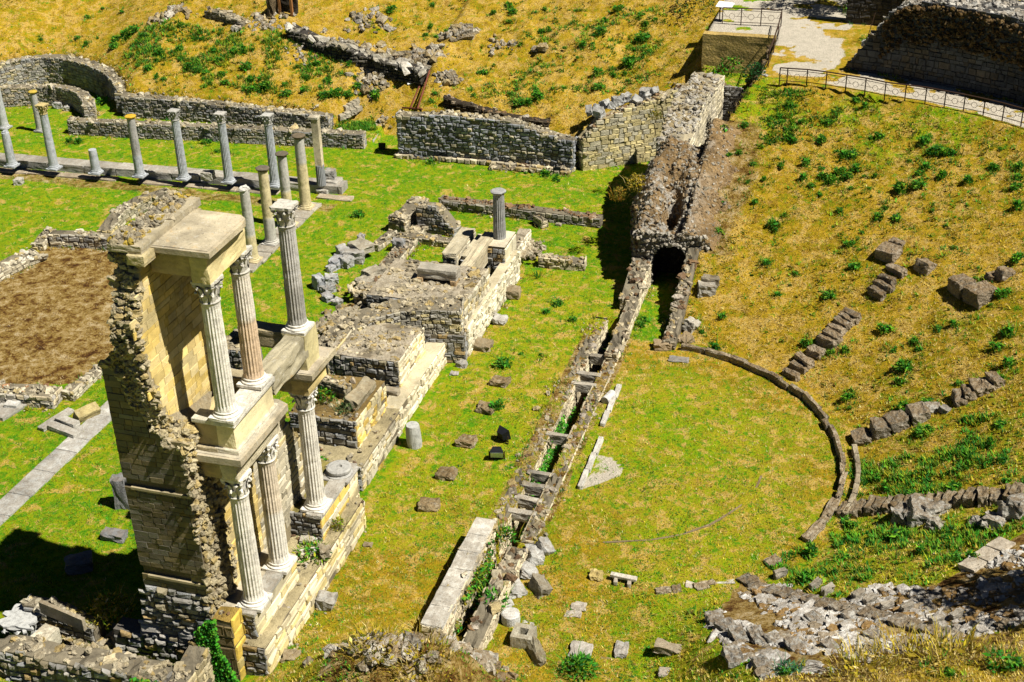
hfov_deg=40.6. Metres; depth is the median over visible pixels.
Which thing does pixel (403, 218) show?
ruin stub
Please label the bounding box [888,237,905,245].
seat block
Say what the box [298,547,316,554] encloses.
loose stone
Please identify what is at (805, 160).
weed clump
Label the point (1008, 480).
weed clump
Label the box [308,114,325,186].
pillar
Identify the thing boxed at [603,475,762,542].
thin kerb
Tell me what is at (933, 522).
boulder
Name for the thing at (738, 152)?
weed clump
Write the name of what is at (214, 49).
weed clump
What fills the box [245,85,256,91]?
weed clump
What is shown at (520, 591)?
tumbled slab
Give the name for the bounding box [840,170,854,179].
weed clump
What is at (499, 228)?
column
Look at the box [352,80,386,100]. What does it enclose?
rock scatter
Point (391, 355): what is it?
stage block
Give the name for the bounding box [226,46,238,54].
weed clump
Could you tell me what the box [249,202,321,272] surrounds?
footing
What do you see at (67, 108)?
loose stone
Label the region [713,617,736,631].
seat block
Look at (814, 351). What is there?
seat block
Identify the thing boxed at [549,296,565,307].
weed clump
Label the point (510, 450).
lawn grass
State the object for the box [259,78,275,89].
weed clump
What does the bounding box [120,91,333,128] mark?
portico wall
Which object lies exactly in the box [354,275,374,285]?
loose stone
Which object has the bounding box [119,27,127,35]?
weed clump
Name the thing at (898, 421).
seat block
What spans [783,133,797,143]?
weed clump
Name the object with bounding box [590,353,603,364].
cross beam
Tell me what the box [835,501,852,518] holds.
seat block
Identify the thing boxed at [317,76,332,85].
weed clump
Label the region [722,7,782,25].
iron fence
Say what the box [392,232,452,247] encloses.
wall
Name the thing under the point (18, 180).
loose block
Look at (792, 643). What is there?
seat block
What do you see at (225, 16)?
scarp wall
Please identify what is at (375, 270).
loose stone
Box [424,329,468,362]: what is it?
niche step
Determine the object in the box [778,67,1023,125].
iron fence
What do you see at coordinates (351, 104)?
stone step
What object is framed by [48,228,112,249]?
ruin wall
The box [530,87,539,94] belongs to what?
weed clump
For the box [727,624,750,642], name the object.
seat block
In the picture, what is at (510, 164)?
wall footing
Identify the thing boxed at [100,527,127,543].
shaded block
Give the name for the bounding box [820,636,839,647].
seat block
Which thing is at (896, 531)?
weed clump
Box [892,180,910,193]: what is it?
weed clump
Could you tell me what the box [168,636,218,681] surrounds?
rubble wall
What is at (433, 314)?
niche wall
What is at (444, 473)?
square base
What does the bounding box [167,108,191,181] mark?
column
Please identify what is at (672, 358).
loose stone
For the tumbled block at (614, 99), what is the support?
on the diagonal wall at (629, 133)
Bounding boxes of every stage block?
[288,373,387,448]
[329,329,351,374]
[334,323,425,397]
[366,258,490,323]
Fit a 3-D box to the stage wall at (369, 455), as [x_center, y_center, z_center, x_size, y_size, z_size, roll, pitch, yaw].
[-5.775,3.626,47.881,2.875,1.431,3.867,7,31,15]
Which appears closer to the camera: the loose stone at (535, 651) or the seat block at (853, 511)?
the loose stone at (535, 651)
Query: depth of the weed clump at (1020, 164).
55.46 m
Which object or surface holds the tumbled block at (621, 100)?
on the diagonal wall at (629, 133)
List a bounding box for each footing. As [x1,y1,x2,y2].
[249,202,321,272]
[353,225,428,304]
[393,150,569,169]
[489,163,571,174]
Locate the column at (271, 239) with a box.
[255,165,278,245]
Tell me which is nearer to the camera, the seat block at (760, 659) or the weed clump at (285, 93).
the seat block at (760, 659)
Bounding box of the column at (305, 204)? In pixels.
[291,133,315,210]
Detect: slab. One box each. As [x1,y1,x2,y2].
[0,403,26,420]
[4,400,20,408]
[31,623,61,642]
[37,407,73,431]
[38,599,86,630]
[47,421,80,437]
[55,414,79,428]
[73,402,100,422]
[242,571,283,617]
[306,463,356,519]
[386,386,400,396]
[506,597,513,607]
[509,578,527,598]
[520,560,538,578]
[525,544,544,565]
[528,573,552,598]
[535,536,555,555]
[958,536,1015,572]
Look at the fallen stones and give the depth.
59.58 m
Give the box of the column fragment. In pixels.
[601,390,615,403]
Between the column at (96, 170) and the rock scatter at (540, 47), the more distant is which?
the rock scatter at (540, 47)
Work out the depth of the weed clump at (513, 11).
78.24 m
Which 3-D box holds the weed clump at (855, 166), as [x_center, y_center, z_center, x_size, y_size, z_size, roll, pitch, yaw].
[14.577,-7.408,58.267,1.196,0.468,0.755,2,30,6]
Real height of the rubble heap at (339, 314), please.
0.545 m
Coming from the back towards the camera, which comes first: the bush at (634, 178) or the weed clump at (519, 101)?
the weed clump at (519, 101)
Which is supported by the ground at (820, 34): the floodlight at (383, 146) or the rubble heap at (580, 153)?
the floodlight at (383, 146)
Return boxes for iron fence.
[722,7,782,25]
[767,11,781,67]
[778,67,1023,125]
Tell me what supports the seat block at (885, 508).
on the ground at (820, 34)
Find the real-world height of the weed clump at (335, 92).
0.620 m
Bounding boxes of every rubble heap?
[60,622,115,649]
[316,301,365,337]
[335,280,373,298]
[520,238,546,260]
[576,149,587,156]
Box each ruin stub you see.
[388,196,428,231]
[416,199,460,236]
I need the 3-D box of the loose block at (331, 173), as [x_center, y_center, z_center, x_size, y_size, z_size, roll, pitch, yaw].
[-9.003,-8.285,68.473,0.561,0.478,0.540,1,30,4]
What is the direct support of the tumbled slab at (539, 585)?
on the ground at (820, 34)
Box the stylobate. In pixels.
[0,153,353,201]
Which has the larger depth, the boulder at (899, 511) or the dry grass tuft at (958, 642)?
the boulder at (899, 511)
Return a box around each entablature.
[191,376,287,481]
[279,322,335,395]
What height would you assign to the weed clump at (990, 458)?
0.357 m
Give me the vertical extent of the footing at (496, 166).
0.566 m
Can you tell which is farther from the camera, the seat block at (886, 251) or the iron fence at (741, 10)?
the iron fence at (741, 10)
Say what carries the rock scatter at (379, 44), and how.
on the ground at (820, 34)
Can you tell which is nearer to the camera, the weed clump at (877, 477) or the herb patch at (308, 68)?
the weed clump at (877, 477)
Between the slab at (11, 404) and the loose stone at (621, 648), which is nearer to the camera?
the loose stone at (621, 648)
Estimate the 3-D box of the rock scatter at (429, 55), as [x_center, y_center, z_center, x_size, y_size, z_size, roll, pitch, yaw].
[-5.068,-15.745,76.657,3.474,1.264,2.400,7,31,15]
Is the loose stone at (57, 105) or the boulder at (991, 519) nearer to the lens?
the boulder at (991, 519)
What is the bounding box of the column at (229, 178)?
[213,111,237,184]
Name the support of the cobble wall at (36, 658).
on the ground at (820, 34)
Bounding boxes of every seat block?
[704,610,723,624]
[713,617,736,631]
[720,643,744,669]
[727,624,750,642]
[746,624,764,644]
[749,652,773,668]
[763,630,781,643]
[782,367,800,381]
[783,636,805,651]
[789,359,809,373]
[789,594,801,603]
[794,351,814,368]
[803,610,825,621]
[805,344,825,359]
[816,333,837,349]
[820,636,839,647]
[822,326,842,344]
[827,322,845,336]
[832,315,851,331]
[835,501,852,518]
[838,311,855,327]
[840,307,861,324]
[840,607,861,619]
[848,499,859,518]
[850,427,871,446]
[857,498,867,516]
[862,495,876,516]
[862,626,886,638]
[867,285,886,301]
[869,416,891,440]
[872,496,887,515]
[873,279,895,293]
[874,241,902,262]
[877,273,896,284]
[881,495,894,513]
[883,409,910,434]
[885,263,907,278]
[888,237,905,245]
[890,494,904,507]
[902,494,912,501]
[905,401,930,426]
[913,258,937,275]
[913,493,924,496]
[925,492,936,498]
[933,491,943,501]
[941,490,956,508]
[947,273,975,299]
[951,388,967,407]
[952,489,966,507]
[960,384,975,401]
[962,281,994,309]
[962,487,977,506]
[968,378,985,398]
[977,486,989,507]
[978,376,995,393]
[981,280,996,289]
[984,271,995,280]
[985,371,1005,389]
[989,487,1004,506]
[994,266,1015,281]
[1002,483,1011,499]
[1009,481,1023,494]
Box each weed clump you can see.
[65,137,73,142]
[72,134,82,143]
[108,42,118,48]
[111,35,119,41]
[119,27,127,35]
[127,24,140,32]
[144,62,152,70]
[152,44,164,53]
[175,44,183,49]
[176,21,185,27]
[184,57,197,69]
[191,65,201,71]
[200,138,211,144]
[208,46,218,53]
[213,56,221,61]
[213,69,225,77]
[220,78,228,83]
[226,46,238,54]
[236,45,246,53]
[239,60,252,70]
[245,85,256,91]
[246,75,255,81]
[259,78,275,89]
[278,88,292,96]
[300,72,309,79]
[300,85,305,91]
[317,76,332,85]
[317,89,330,99]
[328,87,349,97]
[342,60,351,65]
[343,88,353,97]
[349,208,366,218]
[352,82,361,89]
[369,88,380,99]
[382,2,396,12]
[425,157,434,164]
[480,68,488,75]
[488,397,507,411]
[491,354,512,370]
[502,0,513,9]
[503,6,517,14]
[513,95,525,105]
[523,96,534,103]
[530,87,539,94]
[532,91,546,100]
[536,306,551,314]
[540,166,549,177]
[543,173,559,180]
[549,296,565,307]
[568,315,577,321]
[578,41,588,47]
[592,24,607,35]
[592,66,604,77]
[592,82,605,89]
[598,17,609,23]
[612,4,624,10]
[621,53,636,65]
[634,11,645,19]
[634,30,650,41]
[634,320,644,327]
[642,20,649,26]
[704,334,723,349]
[717,311,725,318]
[735,149,742,154]
[741,120,748,127]
[752,198,758,203]
[758,256,772,265]
[766,217,780,227]
[770,290,782,296]
[777,161,784,168]
[779,664,796,676]
[783,101,793,109]
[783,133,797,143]
[793,534,821,560]
[793,567,822,582]
[797,338,812,346]
[799,172,816,182]
[801,157,815,166]
[807,182,816,186]
[811,132,825,142]
[814,172,831,180]
[818,565,830,573]
[822,288,837,298]
[823,119,833,125]
[824,174,839,185]
[825,349,834,356]
[831,562,843,574]
[832,166,846,174]
[836,148,854,158]
[837,388,854,401]
[837,549,859,559]
[839,342,852,353]
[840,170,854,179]
[840,517,858,532]
[841,515,850,522]
[844,239,856,247]
[847,149,860,158]
[848,260,862,269]
[849,160,869,171]
[852,96,860,102]
[862,102,868,108]
[869,472,881,482]
[871,207,888,220]
[874,131,884,139]
[876,322,895,333]
[877,480,890,492]
[886,345,897,352]
[886,525,907,541]
[889,213,902,222]
[891,355,918,374]
[891,395,910,410]
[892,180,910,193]
[892,376,904,384]
[901,527,912,536]
[903,487,913,495]
[908,336,919,345]
[910,178,928,188]
[914,168,924,176]
[914,345,924,352]
[914,424,929,437]
[915,541,941,556]
[916,158,932,168]
[917,133,932,144]
[919,145,935,154]
[920,396,936,401]
[921,424,934,431]
[929,141,943,155]
[936,169,949,178]
[939,147,958,156]
[942,533,952,542]
[942,547,964,562]
[943,662,956,676]
[945,477,962,490]
[949,318,961,327]
[953,379,961,384]
[962,549,979,557]
[963,174,983,184]
[971,453,993,466]
[980,434,994,448]
[987,161,999,171]
[988,339,1007,351]
[994,287,1019,298]
[994,418,1006,428]
[994,453,1013,463]
[997,319,1020,338]
[998,476,1011,483]
[1001,653,1023,671]
[1002,355,1020,370]
[1009,181,1021,190]
[1010,249,1023,263]
[1011,157,1023,169]
[1011,171,1022,180]
[1012,198,1023,211]
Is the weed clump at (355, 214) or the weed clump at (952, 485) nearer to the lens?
the weed clump at (952, 485)
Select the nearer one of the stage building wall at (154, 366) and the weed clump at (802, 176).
the stage building wall at (154, 366)
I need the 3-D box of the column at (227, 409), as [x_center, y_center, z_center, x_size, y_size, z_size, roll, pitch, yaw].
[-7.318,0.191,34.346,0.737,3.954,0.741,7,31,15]
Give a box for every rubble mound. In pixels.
[302,630,457,681]
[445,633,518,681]
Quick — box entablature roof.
[150,209,246,284]
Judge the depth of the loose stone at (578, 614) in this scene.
40.54 m
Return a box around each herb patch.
[119,17,351,94]
[338,114,377,130]
[464,4,668,104]
[756,87,843,148]
[776,520,1012,581]
[847,410,1023,495]
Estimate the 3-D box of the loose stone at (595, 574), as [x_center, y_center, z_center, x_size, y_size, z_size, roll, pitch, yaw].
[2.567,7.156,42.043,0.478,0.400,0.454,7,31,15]
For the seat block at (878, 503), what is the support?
on the ground at (820, 34)
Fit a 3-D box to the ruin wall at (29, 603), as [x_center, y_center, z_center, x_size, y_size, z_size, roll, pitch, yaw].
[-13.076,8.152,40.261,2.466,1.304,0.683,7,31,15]
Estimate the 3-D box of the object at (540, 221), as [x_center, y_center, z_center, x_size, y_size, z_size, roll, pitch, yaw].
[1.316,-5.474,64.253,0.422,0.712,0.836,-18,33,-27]
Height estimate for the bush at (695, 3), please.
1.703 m
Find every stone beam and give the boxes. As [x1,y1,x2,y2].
[231,368,242,390]
[237,320,284,347]
[262,335,308,394]
[460,231,493,267]
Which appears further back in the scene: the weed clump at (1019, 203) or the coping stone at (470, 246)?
the coping stone at (470, 246)
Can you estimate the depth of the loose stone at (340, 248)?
61.69 m
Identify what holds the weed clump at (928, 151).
on the ground at (820, 34)
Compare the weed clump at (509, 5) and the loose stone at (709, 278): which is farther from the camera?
the weed clump at (509, 5)
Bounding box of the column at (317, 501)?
[288,387,333,515]
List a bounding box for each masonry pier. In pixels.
[226,329,262,369]
[443,231,475,264]
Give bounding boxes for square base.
[417,496,440,511]
[435,466,457,480]
[454,434,477,448]
[474,400,496,414]
[488,375,510,387]
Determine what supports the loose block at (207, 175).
on the stylobate
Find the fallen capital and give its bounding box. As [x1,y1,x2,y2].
[0,604,41,635]
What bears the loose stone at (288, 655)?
on the ground at (820, 34)
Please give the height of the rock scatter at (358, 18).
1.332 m
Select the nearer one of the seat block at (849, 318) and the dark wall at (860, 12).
the seat block at (849, 318)
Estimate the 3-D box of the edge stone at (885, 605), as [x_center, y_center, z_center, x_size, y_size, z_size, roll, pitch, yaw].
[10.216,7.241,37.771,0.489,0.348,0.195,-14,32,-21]
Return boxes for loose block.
[13,177,23,185]
[200,170,215,180]
[316,189,327,193]
[325,168,336,179]
[326,176,342,184]
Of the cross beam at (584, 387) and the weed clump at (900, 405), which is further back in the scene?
the cross beam at (584, 387)
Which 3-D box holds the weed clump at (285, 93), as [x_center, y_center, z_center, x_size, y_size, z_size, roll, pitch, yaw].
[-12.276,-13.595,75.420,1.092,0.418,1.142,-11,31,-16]
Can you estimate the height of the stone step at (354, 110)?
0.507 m
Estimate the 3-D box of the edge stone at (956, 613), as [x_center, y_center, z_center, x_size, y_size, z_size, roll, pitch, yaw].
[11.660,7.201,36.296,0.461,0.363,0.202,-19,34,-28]
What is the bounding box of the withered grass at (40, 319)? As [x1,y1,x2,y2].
[0,246,113,383]
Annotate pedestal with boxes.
[487,231,515,274]
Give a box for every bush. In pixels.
[76,571,139,628]
[95,94,109,105]
[289,536,335,565]
[314,376,338,404]
[327,393,358,415]
[327,513,351,531]
[332,116,355,128]
[333,614,409,667]
[376,617,464,681]
[399,610,452,632]
[459,602,476,636]
[467,577,516,610]
[472,558,504,592]
[492,516,527,547]
[526,266,546,278]
[546,637,600,681]
[609,186,636,201]
[624,172,645,191]
[643,106,662,120]
[672,0,718,18]
[714,56,746,76]
[742,61,768,81]
[772,649,807,676]
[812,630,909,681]
[834,0,847,15]
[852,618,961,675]
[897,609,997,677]
[979,630,1023,675]
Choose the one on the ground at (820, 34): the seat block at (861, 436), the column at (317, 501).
the seat block at (861, 436)
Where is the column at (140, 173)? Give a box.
[124,114,148,178]
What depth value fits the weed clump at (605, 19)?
75.89 m
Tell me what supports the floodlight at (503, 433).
on the ground at (820, 34)
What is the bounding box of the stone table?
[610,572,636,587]
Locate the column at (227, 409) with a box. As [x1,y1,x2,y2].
[190,273,245,424]
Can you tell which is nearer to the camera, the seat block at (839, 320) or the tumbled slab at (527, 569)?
the tumbled slab at (527, 569)
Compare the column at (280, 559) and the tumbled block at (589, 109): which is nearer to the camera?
the column at (280, 559)
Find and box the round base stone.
[323,460,358,484]
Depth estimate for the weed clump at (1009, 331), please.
49.04 m
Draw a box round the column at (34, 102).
[28,90,42,132]
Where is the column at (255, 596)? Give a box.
[220,468,272,612]
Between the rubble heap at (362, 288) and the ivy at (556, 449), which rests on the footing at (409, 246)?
the rubble heap at (362, 288)
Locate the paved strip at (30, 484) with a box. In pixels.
[0,400,111,525]
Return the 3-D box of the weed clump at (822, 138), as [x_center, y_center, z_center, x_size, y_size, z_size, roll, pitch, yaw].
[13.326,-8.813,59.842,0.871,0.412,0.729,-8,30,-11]
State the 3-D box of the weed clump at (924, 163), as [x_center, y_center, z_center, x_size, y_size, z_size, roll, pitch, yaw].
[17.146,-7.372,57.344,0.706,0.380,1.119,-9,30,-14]
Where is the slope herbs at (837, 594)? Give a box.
[686,83,1023,620]
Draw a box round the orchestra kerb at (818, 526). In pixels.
[655,343,860,594]
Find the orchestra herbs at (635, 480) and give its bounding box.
[408,332,874,627]
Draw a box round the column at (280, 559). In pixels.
[256,434,297,574]
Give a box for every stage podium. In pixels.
[220,549,298,638]
[290,460,359,540]
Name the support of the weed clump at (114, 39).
on the ground at (820, 34)
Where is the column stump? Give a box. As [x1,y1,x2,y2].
[406,421,421,449]
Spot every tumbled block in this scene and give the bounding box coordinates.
[585,104,592,116]
[592,105,605,118]
[598,98,609,108]
[607,101,616,109]
[611,96,618,106]
[617,94,625,105]
[620,91,631,103]
[629,94,643,103]
[638,87,649,97]
[642,91,650,100]
[650,86,658,95]
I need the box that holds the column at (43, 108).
[35,102,62,170]
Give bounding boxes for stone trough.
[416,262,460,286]
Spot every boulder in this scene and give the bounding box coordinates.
[890,501,906,524]
[906,495,939,527]
[921,500,950,515]
[924,516,945,530]
[969,515,981,525]
[980,510,1006,530]
[996,500,1014,519]
[1006,493,1023,518]
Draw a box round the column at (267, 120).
[260,112,279,188]
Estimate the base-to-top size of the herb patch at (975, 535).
2.321 m
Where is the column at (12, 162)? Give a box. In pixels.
[1,130,20,168]
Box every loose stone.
[52,101,62,108]
[63,105,71,110]
[280,648,300,662]
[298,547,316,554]
[299,535,313,543]
[311,273,325,290]
[315,590,337,610]
[318,282,336,292]
[318,543,331,559]
[321,290,335,302]
[324,273,338,284]
[325,264,337,272]
[328,253,342,268]
[331,296,342,305]
[335,243,348,254]
[338,254,354,268]
[342,248,364,264]
[347,237,374,253]
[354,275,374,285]
[357,232,364,238]
[360,264,385,276]
[363,541,372,547]
[390,237,405,247]
[449,370,458,375]
[456,359,467,368]
[473,337,493,351]
[492,312,507,324]
[505,285,521,299]
[526,636,545,666]
[564,609,581,617]
[568,640,593,660]
[570,601,586,610]
[589,568,603,581]
[614,640,628,658]
[653,339,671,350]
[653,638,681,655]
[658,667,670,677]
[668,355,688,362]
[678,331,694,343]
[681,316,700,333]
[685,580,693,587]
[697,280,716,297]
[701,274,719,287]
[717,579,734,583]
[922,401,939,413]
[938,404,951,413]
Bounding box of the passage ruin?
[629,118,741,284]
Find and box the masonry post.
[212,606,245,680]
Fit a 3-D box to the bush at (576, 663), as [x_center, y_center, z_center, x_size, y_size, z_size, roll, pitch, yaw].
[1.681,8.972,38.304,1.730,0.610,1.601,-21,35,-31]
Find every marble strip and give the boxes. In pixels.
[577,436,603,489]
[600,384,621,426]
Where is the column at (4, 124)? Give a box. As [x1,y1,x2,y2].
[0,90,12,129]
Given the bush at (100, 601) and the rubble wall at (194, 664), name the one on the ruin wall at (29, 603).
the bush at (100, 601)
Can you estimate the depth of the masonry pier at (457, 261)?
57.95 m
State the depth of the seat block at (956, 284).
51.58 m
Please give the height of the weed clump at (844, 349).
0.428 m
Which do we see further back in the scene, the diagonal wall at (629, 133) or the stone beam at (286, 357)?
the diagonal wall at (629, 133)
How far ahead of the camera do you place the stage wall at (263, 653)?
40.49 m
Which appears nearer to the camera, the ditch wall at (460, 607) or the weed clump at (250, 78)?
the ditch wall at (460, 607)
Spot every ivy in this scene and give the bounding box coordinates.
[129,677,157,681]
[193,619,238,681]
[453,539,495,632]
[530,407,577,497]
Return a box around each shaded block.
[64,550,92,574]
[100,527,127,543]
[110,472,128,509]
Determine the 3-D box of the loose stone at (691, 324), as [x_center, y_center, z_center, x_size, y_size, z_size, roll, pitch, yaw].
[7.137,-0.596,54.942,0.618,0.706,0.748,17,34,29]
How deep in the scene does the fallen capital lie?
39.87 m
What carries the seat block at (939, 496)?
on the ground at (820, 34)
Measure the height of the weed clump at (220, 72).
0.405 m
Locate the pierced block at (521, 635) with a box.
[510,622,536,649]
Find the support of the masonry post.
on the ground at (820, 34)
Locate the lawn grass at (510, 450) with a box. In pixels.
[0,0,1023,681]
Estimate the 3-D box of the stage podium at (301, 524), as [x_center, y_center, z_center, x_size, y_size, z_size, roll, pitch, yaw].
[-6.677,5.283,43.693,2.919,2.111,2.995,7,31,15]
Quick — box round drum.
[501,607,519,626]
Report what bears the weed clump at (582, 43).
on the ground at (820, 34)
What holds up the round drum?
on the ground at (820, 34)
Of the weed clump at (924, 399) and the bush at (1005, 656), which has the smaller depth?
the bush at (1005, 656)
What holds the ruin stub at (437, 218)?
on the ground at (820, 34)
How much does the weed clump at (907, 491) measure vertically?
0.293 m
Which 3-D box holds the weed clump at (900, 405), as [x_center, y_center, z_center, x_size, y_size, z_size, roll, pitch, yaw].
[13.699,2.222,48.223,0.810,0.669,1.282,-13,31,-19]
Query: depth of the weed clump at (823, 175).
58.35 m
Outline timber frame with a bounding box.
[266,0,297,18]
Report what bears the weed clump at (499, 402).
on the ground at (820, 34)
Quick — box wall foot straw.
[4,18,1016,681]
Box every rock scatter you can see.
[146,2,198,25]
[230,11,296,32]
[285,43,317,65]
[318,27,364,56]
[343,6,396,32]
[344,40,411,76]
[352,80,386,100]
[354,62,395,94]
[376,115,394,128]
[391,43,449,68]
[429,66,463,91]
[437,22,480,41]
[487,33,517,56]
[530,43,548,51]
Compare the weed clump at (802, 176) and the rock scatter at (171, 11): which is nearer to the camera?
the weed clump at (802, 176)
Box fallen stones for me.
[4,15,1022,662]
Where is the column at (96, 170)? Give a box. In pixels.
[88,148,104,175]
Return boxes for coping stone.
[420,517,495,629]
[442,227,474,259]
[462,234,481,259]
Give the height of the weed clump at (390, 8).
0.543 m
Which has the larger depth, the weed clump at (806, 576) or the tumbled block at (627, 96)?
the tumbled block at (627, 96)
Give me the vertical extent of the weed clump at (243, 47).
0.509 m
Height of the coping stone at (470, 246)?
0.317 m
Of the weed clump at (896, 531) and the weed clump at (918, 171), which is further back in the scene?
the weed clump at (918, 171)
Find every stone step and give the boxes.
[338,105,362,120]
[343,99,359,110]
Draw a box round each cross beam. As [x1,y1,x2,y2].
[507,507,536,522]
[514,494,542,509]
[520,482,548,495]
[528,469,554,483]
[546,431,572,444]
[571,381,595,392]
[576,370,601,382]
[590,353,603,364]
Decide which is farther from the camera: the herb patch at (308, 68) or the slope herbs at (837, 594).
the herb patch at (308, 68)
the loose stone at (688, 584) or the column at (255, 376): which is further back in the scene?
the loose stone at (688, 584)
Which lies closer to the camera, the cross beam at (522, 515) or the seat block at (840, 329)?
the cross beam at (522, 515)
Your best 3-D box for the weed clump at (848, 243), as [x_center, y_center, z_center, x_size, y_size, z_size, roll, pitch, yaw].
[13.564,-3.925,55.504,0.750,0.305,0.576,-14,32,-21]
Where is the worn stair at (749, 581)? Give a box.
[736,572,964,641]
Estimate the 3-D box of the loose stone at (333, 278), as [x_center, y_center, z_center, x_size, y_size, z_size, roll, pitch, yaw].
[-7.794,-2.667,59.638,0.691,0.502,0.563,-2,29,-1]
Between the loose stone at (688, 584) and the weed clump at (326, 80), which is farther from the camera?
the weed clump at (326, 80)
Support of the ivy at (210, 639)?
attached to the rubble wall at (194, 664)
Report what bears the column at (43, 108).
on the stylobate
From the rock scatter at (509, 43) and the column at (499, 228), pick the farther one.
the rock scatter at (509, 43)
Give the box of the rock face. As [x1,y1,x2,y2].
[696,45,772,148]
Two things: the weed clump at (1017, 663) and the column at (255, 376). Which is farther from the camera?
the column at (255, 376)
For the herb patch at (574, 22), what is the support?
on the ground at (820, 34)
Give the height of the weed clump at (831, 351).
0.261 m
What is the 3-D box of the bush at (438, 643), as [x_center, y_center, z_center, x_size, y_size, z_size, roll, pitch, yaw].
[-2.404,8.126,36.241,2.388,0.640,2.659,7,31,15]
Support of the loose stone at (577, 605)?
on the ground at (820, 34)
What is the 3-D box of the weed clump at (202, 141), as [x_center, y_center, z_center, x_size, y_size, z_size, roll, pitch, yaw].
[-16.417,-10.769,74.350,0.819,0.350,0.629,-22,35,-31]
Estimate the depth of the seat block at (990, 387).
47.14 m
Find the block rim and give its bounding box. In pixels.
[317,375,352,398]
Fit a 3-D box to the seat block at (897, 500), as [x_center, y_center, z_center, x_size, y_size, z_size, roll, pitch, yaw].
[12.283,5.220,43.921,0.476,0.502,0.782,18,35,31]
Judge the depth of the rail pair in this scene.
74.51 m
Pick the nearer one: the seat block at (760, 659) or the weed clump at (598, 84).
the seat block at (760, 659)
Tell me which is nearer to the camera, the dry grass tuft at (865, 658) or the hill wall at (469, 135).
the dry grass tuft at (865, 658)
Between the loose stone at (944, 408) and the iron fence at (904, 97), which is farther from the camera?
the iron fence at (904, 97)
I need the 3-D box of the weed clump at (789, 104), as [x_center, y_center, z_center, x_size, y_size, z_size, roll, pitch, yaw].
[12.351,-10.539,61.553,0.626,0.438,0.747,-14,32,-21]
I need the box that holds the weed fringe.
[34,1,1023,681]
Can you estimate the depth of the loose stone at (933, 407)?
47.66 m
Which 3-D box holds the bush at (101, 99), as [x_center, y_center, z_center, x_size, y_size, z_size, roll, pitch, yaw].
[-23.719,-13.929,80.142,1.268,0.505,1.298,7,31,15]
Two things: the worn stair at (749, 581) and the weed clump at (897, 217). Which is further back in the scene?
the weed clump at (897, 217)
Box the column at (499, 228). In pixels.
[490,187,505,239]
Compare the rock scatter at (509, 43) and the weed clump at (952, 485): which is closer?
the weed clump at (952, 485)
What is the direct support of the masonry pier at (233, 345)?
on the ground at (820, 34)
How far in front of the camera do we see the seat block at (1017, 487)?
41.62 m
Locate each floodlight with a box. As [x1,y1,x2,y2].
[378,143,386,149]
[488,446,504,458]
[497,425,510,443]
[553,167,561,173]
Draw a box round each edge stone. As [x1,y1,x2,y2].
[773,567,787,579]
[808,576,821,590]
[821,582,834,595]
[851,587,865,598]
[862,593,877,604]
[878,599,893,610]
[899,599,913,611]
[928,614,944,623]
[948,607,964,619]
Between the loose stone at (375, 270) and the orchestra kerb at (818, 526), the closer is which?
the orchestra kerb at (818, 526)
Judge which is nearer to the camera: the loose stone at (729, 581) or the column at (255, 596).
the column at (255, 596)
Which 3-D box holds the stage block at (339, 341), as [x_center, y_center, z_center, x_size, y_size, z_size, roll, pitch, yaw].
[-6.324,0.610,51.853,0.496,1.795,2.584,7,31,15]
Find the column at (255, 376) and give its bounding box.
[229,245,272,390]
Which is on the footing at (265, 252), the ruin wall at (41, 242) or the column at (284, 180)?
the column at (284, 180)
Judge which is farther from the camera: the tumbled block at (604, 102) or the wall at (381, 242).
the tumbled block at (604, 102)
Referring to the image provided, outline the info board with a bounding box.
[716,1,734,20]
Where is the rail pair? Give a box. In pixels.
[402,70,429,109]
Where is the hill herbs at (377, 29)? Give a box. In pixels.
[131,0,712,129]
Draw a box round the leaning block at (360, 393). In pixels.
[343,376,375,410]
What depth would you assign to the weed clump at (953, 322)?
50.58 m
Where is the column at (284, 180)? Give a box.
[275,151,298,225]
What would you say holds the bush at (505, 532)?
on the ground at (820, 34)
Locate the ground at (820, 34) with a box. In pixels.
[0,0,1023,681]
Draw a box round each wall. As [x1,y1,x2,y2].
[0,53,126,112]
[0,82,96,117]
[0,248,47,281]
[0,379,62,408]
[0,634,173,681]
[20,593,105,642]
[31,226,56,250]
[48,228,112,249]
[61,364,101,400]
[67,116,366,148]
[96,187,168,233]
[98,190,305,663]
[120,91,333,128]
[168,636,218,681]
[204,6,250,26]
[242,496,365,675]
[285,22,429,87]
[318,295,465,373]
[319,408,402,490]
[373,229,396,251]
[387,342,446,429]
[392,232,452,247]
[395,109,577,171]
[420,523,497,636]
[438,195,602,227]
[443,94,550,127]
[462,543,527,649]
[464,250,520,355]
[493,316,607,560]
[516,228,530,264]
[520,360,616,543]
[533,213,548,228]
[538,253,586,270]
[577,83,685,170]
[604,301,639,361]
[618,256,651,310]
[656,72,724,150]
[662,245,699,349]
[701,31,775,74]
[722,83,745,120]
[845,0,904,25]
[846,0,1023,103]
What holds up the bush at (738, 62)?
on the ground at (820, 34)
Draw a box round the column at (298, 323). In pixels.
[269,199,314,336]
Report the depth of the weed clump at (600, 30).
74.72 m
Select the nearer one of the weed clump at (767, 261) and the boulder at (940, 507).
the boulder at (940, 507)
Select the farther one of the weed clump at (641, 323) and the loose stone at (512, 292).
the loose stone at (512, 292)
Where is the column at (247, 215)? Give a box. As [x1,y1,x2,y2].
[238,184,262,263]

